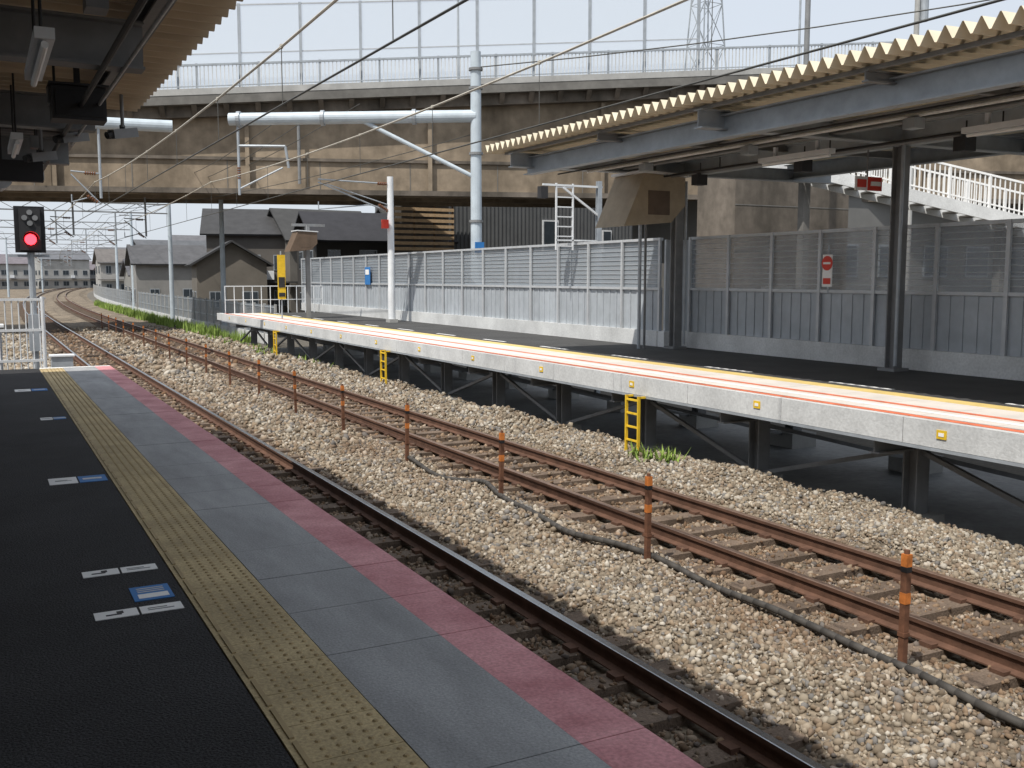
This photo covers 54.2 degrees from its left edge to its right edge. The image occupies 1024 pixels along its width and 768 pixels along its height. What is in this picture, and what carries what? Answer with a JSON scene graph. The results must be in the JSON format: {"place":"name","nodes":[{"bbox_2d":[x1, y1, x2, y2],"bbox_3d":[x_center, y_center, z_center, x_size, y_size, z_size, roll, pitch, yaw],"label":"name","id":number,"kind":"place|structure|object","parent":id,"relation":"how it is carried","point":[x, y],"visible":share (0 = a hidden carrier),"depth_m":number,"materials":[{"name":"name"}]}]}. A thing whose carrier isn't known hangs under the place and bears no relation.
{"place":"outdoors","nodes":[
{"label":"outdoors","id":0,"kind":"place"},
{"bbox_2d":[96,247,125,248],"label":"house","id":1,"kind":"structure","parent":0,"point":[112,247],"depth_m":194.47,"materials":[{"name":"metal"}]},
{"bbox_2d":[119,259,130,290],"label":"house","id":2,"kind":"structure","parent":0,"point":[125,272],"depth_m":111.43,"materials":[{"name":"metal"}]},
{"bbox_2d":[133,239,206,249],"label":"house","id":3,"kind":"structure","parent":0,"point":[160,242],"depth_m":129.27,"materials":[{"name":"metal"}]},
{"bbox_2d":[172,235,205,240],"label":"house","id":4,"kind":"structure","parent":0,"point":[191,237],"depth_m":185.93,"materials":[{"name":"metal"}]},
{"bbox_2d":[0,0,1023,260],"label":"sky","id":5,"kind":"structure","parent":0,"point":[263,27],"materials":[{"name":"white"}]},
{"bbox_2d":[87,291,1023,475],"bbox_3d":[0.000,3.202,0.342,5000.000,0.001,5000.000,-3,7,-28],"label":"ground","id":6,"kind":"structure","parent":0,"point":[1016,470],"depth_m":20.32,"materials":[{"name":"grey gravel"}]},
{"bbox_2d":[0,254,28,288],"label":"house","id":7,"kind":"structure","parent":6,"relation":"on","point":[18,273],"depth_m":246.07,"materials":[{"name":"metal"}]},
{"bbox_2d":[0,228,118,288],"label":"catenary mast","id":8,"kind":"object","parent":6,"relation":"on","point":[117,272],"visible":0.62,"depth_m":118.16,"materials":[{"name":"metal"}]},
{"bbox_2d":[34,250,91,288],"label":"house","id":9,"kind":"structure","parent":6,"relation":"on","point":[76,274],"depth_m":260.09,"materials":[{"name":"metal"}]},
{"bbox_2d":[5,237,121,296],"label":"catenary mast","id":10,"kind":"object","parent":6,"relation":"on","point":[7,272],"visible":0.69,"depth_m":146.90,"materials":[{"name":"metal"}]},
{"bbox_2d":[41,251,93,292],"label":"catenary mast","id":11,"kind":"object","parent":6,"relation":"on","point":[50,263],"visible":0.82,"depth_m":189.80,"materials":[{"name":"metal"}]},
{"bbox_2d":[59,0,1004,265],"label":"overhead wire","id":12,"kind":"object","parent":11,"relation":"hanging from","point":[539,62],"visible":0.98,"depth_m":13.47,"materials":[{"name":"metal"}]},
{"bbox_2d":[0,213,141,308],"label":"catenary mast","id":13,"kind":"object","parent":6,"relation":"on","point":[130,215],"visible":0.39,"depth_m":90.89,"materials":[{"name":"metal"}]},
{"bbox_2d":[0,201,174,321],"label":"catenary mast","id":14,"kind":"object","parent":6,"relation":"on","point":[171,288],"visible":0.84,"depth_m":67.96,"materials":[{"name":"metal"}]},
{"bbox_2d":[35,0,468,267],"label":"overhead wire","id":15,"kind":"object","parent":14,"relation":"attached to","point":[314,18],"visible":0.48,"depth_m":12.71,"materials":[{"name":"metal"}]},
{"bbox_2d":[89,261,95,287],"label":"house","id":16,"kind":"structure","parent":6,"relation":"on","point":[92,274],"depth_m":272.46,"materials":[{"name":"metal"}]},
{"bbox_2d":[92,249,125,289],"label":"house","id":17,"kind":"structure","parent":6,"relation":"on","point":[103,260],"depth_m":154.59,"materials":[{"name":"metal"}]},
{"bbox_2d":[50,195,226,325],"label":"catenary mast","id":18,"kind":"object","parent":6,"relation":"on","point":[222,252],"visible":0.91,"depth_m":56.24,"materials":[{"name":"metal"}]},
{"bbox_2d":[124,244,206,312],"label":"house","id":19,"kind":"structure","parent":6,"relation":"on","point":[150,263],"depth_m":90.38,"materials":[{"name":"paint"}]},
{"bbox_2d":[93,299,250,342],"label":"trackside weeds","id":20,"kind":"object","parent":6,"relation":"on","point":[203,329],"visible":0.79,"depth_m":57.05,"materials":[{"name":"green plant"}]},
{"bbox_2d":[93,284,277,343],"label":"trackside fence","id":21,"kind":"object","parent":6,"relation":"on","point":[153,302],"visible":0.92,"depth_m":66.56,"materials":[{"name":"metal"}]},
{"bbox_2d":[184,240,273,320],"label":"house","id":22,"kind":"structure","parent":6,"relation":"on","point":[244,266],"depth_m":73.61,"materials":[{"name":"paint"}]},
{"bbox_2d":[200,208,285,312],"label":"house","id":23,"kind":"structure","parent":6,"relation":"on","point":[257,232],"depth_m":79.51,"materials":[{"name":"metal"}]},
{"bbox_2d":[267,208,361,312],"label":"house","id":24,"kind":"structure","parent":6,"relation":"on","point":[284,218],"depth_m":79.46,"materials":[{"name":"metal"}]},
{"bbox_2d":[0,365,703,767],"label":"station platform","id":25,"kind":"structure","parent":6,"relation":"on","point":[298,631],"depth_m":4.50,"materials":[{"name":"concrete"}]},
{"bbox_2d":[0,297,47,369],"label":"metal fence","id":26,"kind":"object","parent":25,"relation":"on","point":[42,328],"visible":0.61,"depth_m":18.00,"materials":[{"name":"white metal"}]},
{"bbox_2d":[15,388,47,391],"bbox_3d":[-6.843,0.085,14.231,0.420,0.006,0.300,-3,7,-28],"label":"floor sticker","id":27,"kind":"object","parent":25,"relation":"on","point":[25,390],"visible":1,"depth_m":14.18,"materials":[{"name":"white paint"}]},
{"bbox_2d":[40,416,65,419],"bbox_3d":[-5.217,0.390,11.375,0.265,0.006,0.200,-3,7,-28],"label":"floor sticker","id":28,"kind":"object","parent":25,"relation":"on","point":[51,418],"visible":1,"depth_m":11.35,"materials":[{"name":"white paint"}]},
{"bbox_2d":[48,474,107,484],"bbox_3d":[-3.443,0.758,7.932,0.420,0.006,0.260,-3,7,-28],"label":"floor sticker","id":29,"kind":"object","parent":25,"relation":"on","point":[72,480],"visible":1,"depth_m":7.93,"materials":[{"name":"white paint"}]},
{"bbox_2d":[81,563,157,577],"bbox_3d":[-2.146,1.021,5.475,0.380,0.006,0.110,-3,7,-28],"label":"floor sticker","id":30,"kind":"object","parent":25,"relation":"on","point":[113,571],"visible":1,"depth_m":5.47,"materials":[{"name":"white paint"}]},
{"bbox_2d":[0,0,242,171],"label":"platform canopy","id":31,"kind":"object","parent":25,"relation":"on","point":[135,53],"visible":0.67,"depth_m":7.63,"materials":[{"name":"grey metal"}]},
{"bbox_2d":[0,181,11,190],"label":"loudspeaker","id":32,"kind":"object","parent":31,"relation":"attached to","point":[4,185],"visible":0.45,"depth_m":12.75,"materials":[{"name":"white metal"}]},
{"bbox_2d":[7,73,22,157],"bbox_3d":[-4.844,-2.605,9.717,0.100,0.684,1.300,-3,7,-28],"label":"fluorescent lamp","id":33,"kind":"object","parent":31,"relation":"hanging from","point":[15,142],"visible":1,"depth_m":9.41,"materials":[{"name":"white metal"}]},
{"bbox_2d":[0,127,43,182],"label":"hanging sign","id":34,"kind":"object","parent":31,"relation":"hanging from","point":[17,171],"visible":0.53,"depth_m":12.05,"materials":[{"name":"metal"}]},
{"bbox_2d":[24,0,54,86],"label":"fluorescent lamp","id":35,"kind":"object","parent":31,"relation":"hanging from","point":[42,41],"visible":1,"depth_m":5.62,"materials":[{"name":"white metal"}]},
{"bbox_2d":[22,129,57,161],"bbox_3d":[-5.427,-2.806,11.463,0.107,0.556,0.405,3,7,28],"label":"security camera","id":36,"kind":"object","parent":31,"relation":"attached to","point":[40,155],"visible":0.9,"depth_m":11.47,"materials":[{"name":"grey metal"}]},
{"bbox_2d":[52,132,89,142],"bbox_3d":[-4.691,-2.765,10.607,0.107,0.456,0.405,3,7,28],"label":"security camera","id":37,"kind":"object","parent":31,"relation":"attached to","point":[69,137],"visible":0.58,"depth_m":10.57,"materials":[{"name":"grey metal"}]},
{"bbox_2d":[46,68,108,125],"bbox_3d":[-3.811,-2.601,8.765,0.480,0.590,0.380,-3,7,-28],"label":"platform monitor","id":38,"kind":"object","parent":31,"relation":"attached to","point":[65,97],"visible":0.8,"depth_m":8.66,"materials":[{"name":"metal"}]},
{"bbox_2d":[104,94,138,138],"bbox_3d":[-4.316,-2.934,11.016,0.107,0.506,0.405,3,7,28],"label":"security camera","id":39,"kind":"object","parent":31,"relation":"attached to","point":[122,132],"visible":1,"depth_m":11.02,"materials":[{"name":"grey metal"}]},
{"bbox_2d":[93,601,183,620],"bbox_3d":[-1.795,1.091,4.816,0.400,0.006,0.110,-3,7,-28],"label":"floor sticker","id":40,"kind":"object","parent":25,"relation":"on","point":[100,616],"visible":1,"depth_m":4.82,"materials":[{"name":"white paint"}]},
{"bbox_2d":[129,583,174,601],"bbox_3d":[-1.838,1.061,5.098,0.190,0.006,0.240,-3,7,-28],"label":"floor sticker","id":41,"kind":"object","parent":25,"relation":"on","point":[150,592],"visible":1,"depth_m":5.08,"materials":[{"name":"blue paint"}]},
{"bbox_2d":[293,211,457,311],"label":"house","id":42,"kind":"structure","parent":6,"relation":"on","point":[345,233],"depth_m":65.68,"materials":[{"name":"metal"}]},
{"bbox_2d":[375,208,386,212],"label":"house","id":43,"kind":"structure","parent":6,"relation":"on","point":[379,211],"depth_m":74.52,"materials":[{"name":"metal"}]},
{"bbox_2d":[394,206,453,285],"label":"wooden louvre screen","id":44,"kind":"object","parent":6,"relation":"on","point":[420,228],"visible":0.24,"depth_m":64.43,"materials":[{"name":"brown wood"}]},
{"bbox_2d":[375,206,632,286],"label":"grey building","id":45,"kind":"structure","parent":6,"relation":"on","point":[511,226],"depth_m":69.94,"materials":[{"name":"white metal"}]},
{"bbox_2d":[0,67,1023,207],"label":"road overpass","id":46,"kind":"object","parent":6,"relation":"on","point":[509,104],"visible":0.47,"depth_m":50.39,"materials":[{"name":"concrete"}]},
{"bbox_2d":[176,0,700,88],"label":"clear noise barrier","id":47,"kind":"object","parent":46,"relation":"on","point":[419,47],"visible":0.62,"depth_m":49.81,"materials":[{"name":"metal"}]},
{"bbox_2d":[457,0,459,78],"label":"street lamp","id":48,"kind":"object","parent":46,"relation":"on","point":[458,65],"visible":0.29,"depth_m":59.30,"materials":[{"name":"metal"}]},
{"bbox_2d":[159,41,892,89],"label":"bridge railing","id":49,"kind":"object","parent":46,"relation":"on","point":[715,67],"visible":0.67,"depth_m":50.30,"materials":[{"name":"metal"}]},
{"bbox_2d":[798,0,801,63],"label":"street lamp","id":50,"kind":"object","parent":46,"relation":"on","point":[799,31],"visible":0.48,"depth_m":62.62,"materials":[{"name":"metal"}]},
{"bbox_2d":[0,288,1023,767],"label":"ballast bed","id":51,"kind":"object","parent":6,"relation":"on","point":[72,322],"visible":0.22,"depth_m":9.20,"materials":[{"name":"beige gravel"}]},
{"bbox_2d":[0,324,3,369],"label":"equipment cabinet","id":52,"kind":"object","parent":51,"relation":"on","point":[1,325],"visible":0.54,"depth_m":21.05,"materials":[{"name":"metal"}]},
{"bbox_2d":[8,206,49,368],"bbox_3d":[-9.047,-1.124,18.891,0.700,4.420,0.520,-3,7,-28],"label":"railway signal","id":53,"kind":"object","parent":51,"relation":"on","point":[29,230],"visible":0.81,"depth_m":18.77,"materials":[{"name":"metal"}]},
{"bbox_2d":[49,354,74,367],"bbox_3d":[-11.462,-0.232,25.507,0.580,1.040,0.480,-3,7,-28],"label":"equipment cabinet","id":54,"kind":"object","parent":51,"relation":"on","point":[61,360],"visible":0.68,"depth_m":25.29,"materials":[{"name":"metal"}]},
{"bbox_2d":[70,117,172,203],"bbox_3d":[-15.438,-5.150,32.666,8.467,9.500,0.400,-2,6,-19],"label":"catenary mast","id":55,"kind":"object","parent":51,"relation":"on","point":[151,125],"visible":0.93,"depth_m":33.09,"materials":[{"name":"metal"}]},
{"bbox_2d":[155,329,156,349],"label":"marker post","id":56,"kind":"object","parent":51,"relation":"on","point":[155,339],"visible":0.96,"depth_m":37.36,"materials":[{"name":"orange metal"}]},
{"bbox_2d":[168,333,170,358],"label":"marker post","id":57,"kind":"object","parent":51,"relation":"on","point":[169,346],"visible":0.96,"depth_m":34.59,"materials":[{"name":"orange metal"}]},
{"bbox_2d":[185,338,187,365],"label":"marker post","id":58,"kind":"object","parent":51,"relation":"on","point":[186,351],"visible":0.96,"depth_m":31.87,"materials":[{"name":"orange metal"}]},
{"bbox_2d":[205,343,206,372],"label":"marker post","id":59,"kind":"object","parent":51,"relation":"on","point":[205,358],"visible":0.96,"depth_m":29.11,"materials":[{"name":"orange metal"}]},
{"bbox_2d":[228,350,230,384],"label":"marker post","id":60,"kind":"object","parent":51,"relation":"on","point":[229,365],"visible":0.96,"depth_m":26.36,"materials":[{"name":"orange metal"}]},
{"bbox_2d":[257,359,260,394],"bbox_3d":[-5.983,-0.053,23.648,0.077,1.081,0.064,-3,7,-28],"label":"marker post","id":61,"kind":"object","parent":51,"relation":"on","point":[258,372],"visible":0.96,"depth_m":23.61,"materials":[{"name":"orange metal"}]},
{"bbox_2d":[205,333,347,368],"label":"trackside weeds","id":62,"kind":"object","parent":51,"relation":"on","point":[258,349],"visible":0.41,"depth_m":37.71,"materials":[{"name":"green plant"}]},
{"bbox_2d":[293,370,296,412],"bbox_3d":[-4.527,0.243,20.881,0.075,1.081,0.064,-3,7,-28],"label":"marker post","id":63,"kind":"object","parent":51,"relation":"on","point":[295,392],"visible":0.96,"depth_m":20.85,"materials":[{"name":"orange metal"}]},
{"bbox_2d":[340,384,344,430],"bbox_3d":[-3.065,0.536,18.132,0.065,1.081,0.061,-3,7,-28],"label":"marker post","id":64,"kind":"object","parent":51,"relation":"on","point":[342,406],"visible":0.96,"depth_m":18.10,"materials":[{"name":"orange metal"}]},
{"bbox_2d":[405,403,409,460],"bbox_3d":[-1.613,0.830,15.384,0.075,1.081,0.064,-3,7,-28],"label":"marker post","id":65,"kind":"object","parent":51,"relation":"on","point":[407,413],"visible":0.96,"depth_m":15.35,"materials":[{"name":"orange metal"}]},
{"bbox_2d":[19,288,864,767],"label":"railway track","id":66,"kind":"structure","parent":51,"relation":"on","point":[747,742],"depth_m":8.41,"materials":[{"name":"brown metal"}]},
{"bbox_2d":[498,430,504,498],"bbox_3d":[-0.135,1.123,12.641,0.077,1.081,0.064,-3,7,-28],"label":"marker post","id":67,"kind":"object","parent":51,"relation":"on","point":[501,461],"visible":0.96,"depth_m":12.61,"materials":[{"name":"orange metal"}]},
{"bbox_2d":[55,287,1023,692],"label":"railway track","id":68,"kind":"structure","parent":51,"relation":"on","point":[771,575],"depth_m":10.98,"materials":[{"name":"brown metal"}]},
{"bbox_2d":[643,473,652,559],"bbox_3d":[1.344,1.417,9.893,0.062,1.080,0.060,-3,7,-28],"label":"marker post","id":69,"kind":"object","parent":51,"relation":"on","point":[647,534],"visible":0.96,"depth_m":9.86,"materials":[{"name":"orange metal"}]},
{"bbox_2d":[627,438,690,463],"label":"trackside weeds","id":70,"kind":"object","parent":51,"relation":"on","point":[666,457],"visible":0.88,"depth_m":15.45,"materials":[{"name":"green plant"}]},
{"bbox_2d":[407,455,1023,729],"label":"ground cable","id":71,"kind":"object","parent":51,"relation":"on","point":[992,710],"visible":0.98,"depth_m":8.32,"materials":[{"name":"black rubber"}]},
{"bbox_2d":[897,549,912,663],"bbox_3d":[2.796,1.712,7.136,0.062,1.080,0.060,-3,7,-28],"label":"marker post","id":72,"kind":"object","parent":51,"relation":"on","point":[903,634],"visible":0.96,"depth_m":7.11,"materials":[{"name":"orange metal"}]},
{"bbox_2d":[523,263,663,329],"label":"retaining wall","id":73,"kind":"structure","parent":6,"relation":"on","point":[662,282],"depth_m":44.06,"materials":[{"name":"concrete"}]},
{"bbox_2d":[217,312,1023,523],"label":"station platform","id":74,"kind":"structure","parent":6,"relation":"on","point":[907,422],"depth_m":16.43,"materials":[{"name":"concrete"}]},
{"bbox_2d":[224,285,322,313],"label":"metal fence","id":75,"kind":"object","parent":74,"relation":"on","point":[270,299],"visible":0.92,"depth_m":44.78,"materials":[{"name":"white metal"}]},
{"bbox_2d":[273,330,279,354],"bbox_3d":[-8.420,-1.359,35.769,0.142,1.100,0.380,-3,7,-28],"label":"platform ladder","id":76,"kind":"object","parent":74,"relation":"attached to","point":[274,338],"visible":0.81,"depth_m":35.75,"materials":[{"name":"yellow metal"}]},
{"bbox_2d":[277,251,285,318],"bbox_3d":[-8.900,-3.825,38.612,0.300,2.600,0.150,-3,7,-28],"label":"stop sign board","id":77,"kind":"object","parent":74,"relation":"on","point":[281,277],"visible":1,"depth_m":38.53,"materials":[{"name":"metal"}]},
{"bbox_2d":[291,223,324,317],"bbox_3d":[-7.891,-4.385,38.914,1.300,3.650,0.150,-3,7,-28],"label":"monitor post","id":78,"kind":"object","parent":74,"relation":"on","point":[308,285],"visible":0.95,"depth_m":38.87,"materials":[{"name":"grey metal"}]},
{"bbox_2d":[284,225,317,251],"bbox_3d":[-8.091,-5.578,38.338,1.120,1.015,0.840,-3,7,-28],"label":"monitor hood","id":79,"kind":"object","parent":78,"relation":"attached to","point":[302,240],"visible":1,"depth_m":38.05,"materials":[{"name":"beige metal"}]},
{"bbox_2d":[318,176,397,322],"bbox_3d":[-5.365,-4.671,34.766,2.767,5.100,0.400,-3,7,-28],"label":"catenary mast","id":80,"kind":"object","parent":74,"relation":"on","point":[388,224],"visible":1,"depth_m":35.14,"materials":[{"name":"white metal"}]},
{"bbox_2d":[380,350,389,383],"bbox_3d":[-3.320,-0.335,26.191,0.142,1.100,0.380,-3,7,-28],"label":"platform ladder","id":81,"kind":"object","parent":74,"relation":"attached to","point":[381,369],"visible":0.81,"depth_m":26.09,"materials":[{"name":"yellow metal"}]},
{"bbox_2d":[301,238,662,345],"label":"noise barrier wall","id":82,"kind":"structure","parent":74,"relation":"on","point":[599,303],"depth_m":29.45,"materials":[{"name":"metal"}]},
{"bbox_2d":[365,267,369,284],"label":"wall sign","id":83,"kind":"object","parent":82,"relation":"attached to","point":[367,275],"visible":1,"depth_m":40.24,"materials":[{"name":"blue paint"}]},
{"bbox_2d":[624,394,645,450],"bbox_3d":[1.991,0.731,16.216,0.142,1.100,0.380,-3,7,-28],"label":"platform ladder","id":84,"kind":"object","parent":74,"relation":"attached to","point":[627,412],"visible":0.8,"depth_m":16.17,"materials":[{"name":"yellow metal"}]},
{"bbox_2d":[637,224,646,348],"bbox_3d":[2.915,-2.295,22.416,0.216,3.000,0.080,-3,7,-28],"label":"cable pipe","id":85,"kind":"object","parent":74,"relation":"on","point":[639,283],"visible":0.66,"depth_m":22.39,"materials":[{"name":"metal"}]},
{"bbox_2d":[657,240,694,346],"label":"wall end panel","id":86,"kind":"structure","parent":74,"relation":"on","point":[663,338],"depth_m":23.02,"materials":[{"name":"metal"}]},
{"bbox_2d":[483,5,1023,371],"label":"platform canopy","id":87,"kind":"object","parent":74,"relation":"on","point":[899,107],"visible":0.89,"depth_m":15.61,"materials":[{"name":"metal"}]},
{"bbox_2d":[595,165,688,227],"bbox_3d":[2.760,-4.072,21.404,1.600,1.450,1.200,-3,7,-28],"label":"monitor hood","id":88,"kind":"object","parent":87,"relation":"attached to","point":[654,196],"visible":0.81,"depth_m":21.00,"materials":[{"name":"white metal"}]},
{"bbox_2d":[758,140,835,165],"bbox_3d":[4.850,-3.955,17.124,0.140,0.294,1.700,-3,7,-28],"label":"fluorescent lamp","id":89,"kind":"object","parent":87,"relation":"hanging from","point":[816,153],"visible":1,"depth_m":17.00,"materials":[{"name":"white metal"}]},
{"bbox_2d":[854,150,881,190],"bbox_3d":[6.002,-3.633,16.819,0.620,0.750,0.065,-3,7,-28],"label":"hanging sign","id":90,"kind":"object","parent":87,"relation":"hanging from","point":[866,183],"visible":0.88,"depth_m":16.82,"materials":[{"name":"red paint"}]},
{"bbox_2d":[961,112,1023,136],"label":"fluorescent lamp","id":91,"kind":"object","parent":87,"relation":"hanging from","point":[987,127],"visible":1,"depth_m":13.77,"materials":[{"name":"white metal"}]},
{"bbox_2d":[686,218,1023,380],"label":"noise barrier wall","id":92,"kind":"structure","parent":74,"relation":"on","point":[979,334],"depth_m":18.29,"materials":[{"name":"metal"}]},
{"bbox_2d":[822,245,832,292],"bbox_3d":[5.935,-2.162,18.815,0.054,0.900,0.270,-3,7,-28],"label":"no entry sign","id":93,"kind":"object","parent":92,"relation":"attached to","point":[827,265],"visible":1,"depth_m":18.80,"materials":[{"name":"metal"}]},
{"bbox_2d":[696,178,848,292],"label":"concrete abutment","id":94,"kind":"object","parent":6,"relation":"on","point":[730,206],"visible":0.43,"depth_m":42.99,"materials":[{"name":"grey concrete"}]},
{"bbox_2d":[803,0,810,64],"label":"utility pole","id":95,"kind":"object","parent":6,"relation":"on","point":[807,31],"depth_m":39.72,"materials":[{"name":"grey metal"}]},
{"bbox_2d":[632,196,1023,296],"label":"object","id":96,"kind":"structure","parent":6,"relation":"on","point":[859,263],"depth_m":57.44,"materials":[{"name":"concrete"}]},
{"bbox_2d":[905,0,928,290],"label":"utility pole","id":97,"kind":"object","parent":6,"relation":"on","point":[921,5],"visible":0.29,"depth_m":40.48,"materials":[{"name":"metal"}]},
{"bbox_2d":[275,347,1023,545],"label":"pavement","id":98,"kind":"structure","parent":0,"point":[958,500],"depth_m":17.68,"materials":[{"name":"grey concrete"}]},
{"bbox_2d":[227,51,483,286],"bbox_3d":[-5.102,-5.603,33.137,8.364,10.500,0.544,0,6,0],"label":"catenary mast","id":99,"kind":"object","parent":98,"relation":"on","point":[237,119],"visible":0.93,"depth_m":32.69,"materials":[{"name":"metal"}]},
{"bbox_2d":[4,0,989,243],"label":"feeder wire","id":100,"kind":"object","parent":99,"relation":"attached to","point":[532,62],"visible":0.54,"depth_m":31.30,"materials":[{"name":"metal"}]},
{"bbox_2d":[537,181,602,392],"bbox_3d":[1.535,-2.444,26.160,1.900,5.700,0.200,-3,7,-28],"label":"equipment frame","id":101,"kind":"object","parent":98,"relation":"on","point":[542,192],"visible":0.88,"depth_m":25.94,"materials":[{"name":"white metal"}]},
{"bbox_2d":[684,0,726,70],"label":"transmission tower","id":102,"kind":"structure","parent":0,"point":[707,3],"depth_m":149.27,"materials":[{"name":"metal"}]},
{"bbox_2d":[766,162,1023,291],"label":"pedestrian staircase","id":103,"kind":"structure","parent":0,"point":[947,207],"depth_m":36.16,"materials":[{"name":"metal"}]}
]}

